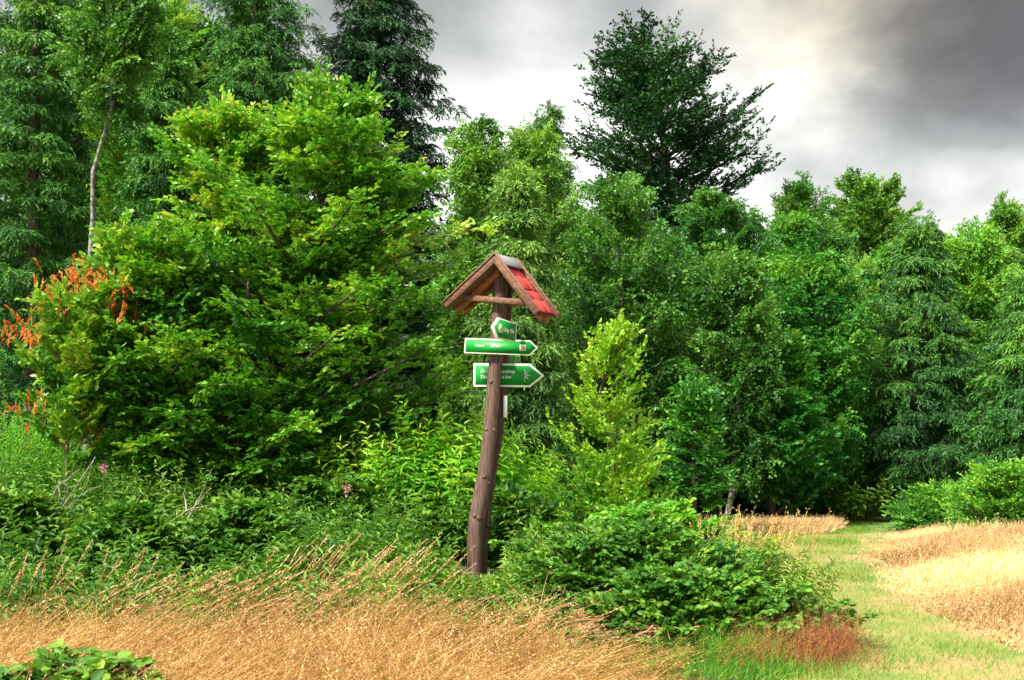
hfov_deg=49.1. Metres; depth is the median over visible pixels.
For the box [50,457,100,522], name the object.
dead branch
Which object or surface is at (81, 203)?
birch tree
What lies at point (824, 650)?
red brown grass
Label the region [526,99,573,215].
deciduous tree
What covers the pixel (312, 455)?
woodland undergrowth
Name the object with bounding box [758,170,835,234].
deciduous tree
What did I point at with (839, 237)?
birch tree
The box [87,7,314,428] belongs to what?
birch tree
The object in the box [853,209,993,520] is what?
spruce
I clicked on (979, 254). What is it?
birch tree
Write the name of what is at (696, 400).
young tree
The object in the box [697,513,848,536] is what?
meadow grass
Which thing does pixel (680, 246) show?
birch tree
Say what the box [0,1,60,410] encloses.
spruce
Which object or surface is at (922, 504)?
shrub
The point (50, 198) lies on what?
spruce
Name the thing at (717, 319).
birch tree
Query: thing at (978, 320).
birch tree
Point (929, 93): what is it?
sky
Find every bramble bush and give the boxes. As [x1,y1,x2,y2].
[0,479,70,582]
[0,639,165,679]
[49,495,204,590]
[182,489,318,588]
[252,469,460,559]
[442,479,573,568]
[468,512,814,617]
[530,497,786,568]
[553,557,880,654]
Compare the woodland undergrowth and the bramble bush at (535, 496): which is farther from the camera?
the woodland undergrowth
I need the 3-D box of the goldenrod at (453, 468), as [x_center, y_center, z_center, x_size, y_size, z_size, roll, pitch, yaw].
[-0.510,1.457,11.976,1.614,1.781,2.058,-2,-4,25]
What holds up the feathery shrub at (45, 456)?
on the ground at (750, 512)
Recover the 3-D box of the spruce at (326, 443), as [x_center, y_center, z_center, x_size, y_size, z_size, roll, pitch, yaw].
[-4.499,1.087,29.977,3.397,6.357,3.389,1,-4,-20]
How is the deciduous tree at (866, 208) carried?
on the ground at (750, 512)
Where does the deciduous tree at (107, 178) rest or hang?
on the ground at (750, 512)
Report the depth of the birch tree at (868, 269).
25.25 m
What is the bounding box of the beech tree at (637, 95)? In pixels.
[564,7,785,235]
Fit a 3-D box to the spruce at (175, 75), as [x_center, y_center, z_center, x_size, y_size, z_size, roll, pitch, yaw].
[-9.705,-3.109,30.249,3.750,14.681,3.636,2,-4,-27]
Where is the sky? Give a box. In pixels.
[0,0,1023,347]
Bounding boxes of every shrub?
[0,253,147,504]
[0,383,126,512]
[59,441,225,521]
[876,478,969,530]
[932,456,1023,529]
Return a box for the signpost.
[441,252,560,574]
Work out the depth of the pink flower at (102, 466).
10.63 m
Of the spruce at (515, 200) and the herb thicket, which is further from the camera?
the spruce at (515, 200)
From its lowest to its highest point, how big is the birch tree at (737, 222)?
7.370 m
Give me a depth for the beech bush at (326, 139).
11.96 m
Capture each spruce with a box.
[0,0,112,448]
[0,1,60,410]
[0,216,78,457]
[90,0,204,226]
[105,24,219,430]
[188,0,341,410]
[217,1,301,409]
[228,0,300,195]
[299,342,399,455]
[304,0,471,456]
[456,154,590,499]
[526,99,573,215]
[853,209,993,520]
[947,263,1023,480]
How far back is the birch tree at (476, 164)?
20.83 m
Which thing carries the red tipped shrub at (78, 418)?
on the ground at (750, 512)
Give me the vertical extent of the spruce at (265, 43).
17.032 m
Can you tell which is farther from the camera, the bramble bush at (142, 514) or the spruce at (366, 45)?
the spruce at (366, 45)
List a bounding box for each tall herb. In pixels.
[241,520,460,593]
[497,516,642,608]
[715,521,844,610]
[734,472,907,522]
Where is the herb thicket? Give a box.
[0,423,587,642]
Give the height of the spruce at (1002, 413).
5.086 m
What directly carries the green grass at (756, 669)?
on the ground at (750, 512)
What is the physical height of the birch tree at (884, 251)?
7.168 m
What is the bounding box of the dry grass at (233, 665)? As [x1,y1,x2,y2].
[0,534,766,679]
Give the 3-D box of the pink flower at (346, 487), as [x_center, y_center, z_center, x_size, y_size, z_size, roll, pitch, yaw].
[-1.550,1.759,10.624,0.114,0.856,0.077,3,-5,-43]
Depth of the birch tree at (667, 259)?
22.78 m
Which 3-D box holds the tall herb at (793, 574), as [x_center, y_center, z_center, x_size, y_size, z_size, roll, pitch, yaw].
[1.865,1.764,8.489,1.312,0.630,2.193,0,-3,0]
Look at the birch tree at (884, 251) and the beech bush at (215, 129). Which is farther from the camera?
the birch tree at (884, 251)
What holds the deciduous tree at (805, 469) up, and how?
on the ground at (750, 512)
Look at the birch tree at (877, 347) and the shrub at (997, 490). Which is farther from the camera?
the birch tree at (877, 347)
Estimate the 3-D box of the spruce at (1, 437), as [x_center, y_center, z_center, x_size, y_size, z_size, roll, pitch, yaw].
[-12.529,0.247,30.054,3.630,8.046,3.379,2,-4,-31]
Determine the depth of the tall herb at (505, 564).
8.36 m
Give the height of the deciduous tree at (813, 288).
5.621 m
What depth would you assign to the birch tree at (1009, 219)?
28.95 m
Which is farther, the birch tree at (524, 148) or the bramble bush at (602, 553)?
the birch tree at (524, 148)
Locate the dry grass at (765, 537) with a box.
[650,506,830,591]
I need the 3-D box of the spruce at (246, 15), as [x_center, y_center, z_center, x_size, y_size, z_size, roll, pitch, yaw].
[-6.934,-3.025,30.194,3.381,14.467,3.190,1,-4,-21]
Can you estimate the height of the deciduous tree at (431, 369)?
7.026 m
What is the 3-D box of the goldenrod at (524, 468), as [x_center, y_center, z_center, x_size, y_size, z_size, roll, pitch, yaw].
[-0.333,1.710,12.856,3.436,1.494,1.684,1,-3,-12]
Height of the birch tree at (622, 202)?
6.666 m
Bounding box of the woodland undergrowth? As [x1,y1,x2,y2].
[0,408,969,513]
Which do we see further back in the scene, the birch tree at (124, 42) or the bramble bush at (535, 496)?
the birch tree at (124, 42)
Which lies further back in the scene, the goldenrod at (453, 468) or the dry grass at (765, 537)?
the goldenrod at (453, 468)
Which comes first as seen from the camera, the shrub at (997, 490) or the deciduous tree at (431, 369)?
the shrub at (997, 490)
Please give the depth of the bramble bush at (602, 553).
8.08 m
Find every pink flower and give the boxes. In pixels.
[99,462,107,509]
[342,485,353,526]
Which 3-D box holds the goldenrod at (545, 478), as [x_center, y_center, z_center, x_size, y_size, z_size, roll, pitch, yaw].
[0.097,1.732,11.926,1.219,1.274,1.614,0,-3,0]
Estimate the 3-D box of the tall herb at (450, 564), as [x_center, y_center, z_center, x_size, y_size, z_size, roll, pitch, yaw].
[-1.344,1.864,9.460,1.783,0.570,1.634,-2,-4,31]
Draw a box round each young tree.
[536,308,678,522]
[653,367,740,524]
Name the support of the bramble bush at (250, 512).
on the ground at (750, 512)
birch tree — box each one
[0,0,128,455]
[41,0,175,478]
[44,0,215,448]
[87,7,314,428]
[415,213,487,446]
[416,113,545,451]
[421,198,489,421]
[489,203,579,393]
[500,115,605,491]
[541,168,704,514]
[555,201,618,509]
[601,214,699,475]
[628,300,710,507]
[666,185,785,517]
[667,240,797,516]
[668,225,746,512]
[747,229,779,509]
[748,210,836,326]
[763,208,888,467]
[805,301,885,517]
[837,252,888,494]
[864,235,918,483]
[864,302,919,488]
[916,253,1015,371]
[935,215,1023,475]
[976,234,1023,352]
[979,190,1023,339]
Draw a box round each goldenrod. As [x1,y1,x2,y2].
[276,405,507,541]
[348,433,626,518]
[378,393,528,559]
[476,442,579,512]
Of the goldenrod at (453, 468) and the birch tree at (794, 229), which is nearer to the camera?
the goldenrod at (453, 468)
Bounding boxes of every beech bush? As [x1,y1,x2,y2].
[22,208,257,500]
[103,55,508,500]
[147,84,291,489]
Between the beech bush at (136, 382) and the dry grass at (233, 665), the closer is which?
the dry grass at (233, 665)
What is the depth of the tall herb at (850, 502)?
21.53 m
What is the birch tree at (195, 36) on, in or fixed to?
on the ground at (750, 512)
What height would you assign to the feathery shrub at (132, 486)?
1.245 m
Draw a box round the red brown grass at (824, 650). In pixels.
[682,593,896,679]
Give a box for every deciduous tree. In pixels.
[45,0,216,438]
[398,304,437,421]
[722,245,893,516]
[731,324,848,518]
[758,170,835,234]
[823,166,924,313]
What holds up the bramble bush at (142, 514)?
on the ground at (750, 512)
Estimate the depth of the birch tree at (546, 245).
26.91 m
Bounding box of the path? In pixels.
[741,512,1023,679]
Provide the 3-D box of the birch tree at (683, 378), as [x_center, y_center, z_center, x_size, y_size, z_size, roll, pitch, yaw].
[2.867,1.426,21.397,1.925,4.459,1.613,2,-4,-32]
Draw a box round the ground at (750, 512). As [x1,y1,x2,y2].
[0,430,1023,679]
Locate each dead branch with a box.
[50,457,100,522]
[136,469,211,524]
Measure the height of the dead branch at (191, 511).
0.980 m
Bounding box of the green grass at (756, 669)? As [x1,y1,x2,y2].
[569,615,917,679]
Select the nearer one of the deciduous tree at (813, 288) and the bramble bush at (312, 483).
the bramble bush at (312, 483)
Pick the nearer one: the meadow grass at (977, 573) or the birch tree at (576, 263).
the meadow grass at (977, 573)
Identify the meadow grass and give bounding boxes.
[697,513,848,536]
[851,516,1023,652]
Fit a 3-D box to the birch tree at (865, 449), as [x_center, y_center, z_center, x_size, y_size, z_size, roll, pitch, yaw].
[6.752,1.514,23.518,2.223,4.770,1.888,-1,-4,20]
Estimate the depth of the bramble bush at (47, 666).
5.12 m
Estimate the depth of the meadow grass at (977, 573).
9.72 m
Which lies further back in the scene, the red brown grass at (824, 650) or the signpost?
the signpost
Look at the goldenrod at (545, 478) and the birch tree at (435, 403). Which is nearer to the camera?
the goldenrod at (545, 478)
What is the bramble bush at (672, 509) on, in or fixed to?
on the ground at (750, 512)
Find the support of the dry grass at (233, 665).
on the ground at (750, 512)
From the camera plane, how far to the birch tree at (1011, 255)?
26.85 m
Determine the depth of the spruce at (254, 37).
21.93 m
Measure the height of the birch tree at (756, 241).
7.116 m
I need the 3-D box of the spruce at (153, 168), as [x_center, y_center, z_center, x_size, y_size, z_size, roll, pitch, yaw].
[-5.984,-1.221,19.104,2.480,8.540,2.389,-1,-4,21]
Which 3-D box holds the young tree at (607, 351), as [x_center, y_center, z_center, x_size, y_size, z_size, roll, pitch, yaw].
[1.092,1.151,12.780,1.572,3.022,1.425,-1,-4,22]
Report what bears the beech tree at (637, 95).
on the ground at (750, 512)
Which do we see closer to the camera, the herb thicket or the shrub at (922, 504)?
the herb thicket
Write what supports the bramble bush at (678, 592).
on the ground at (750, 512)
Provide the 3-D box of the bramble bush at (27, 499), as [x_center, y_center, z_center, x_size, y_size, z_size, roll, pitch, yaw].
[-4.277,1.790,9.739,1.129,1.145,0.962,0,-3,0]

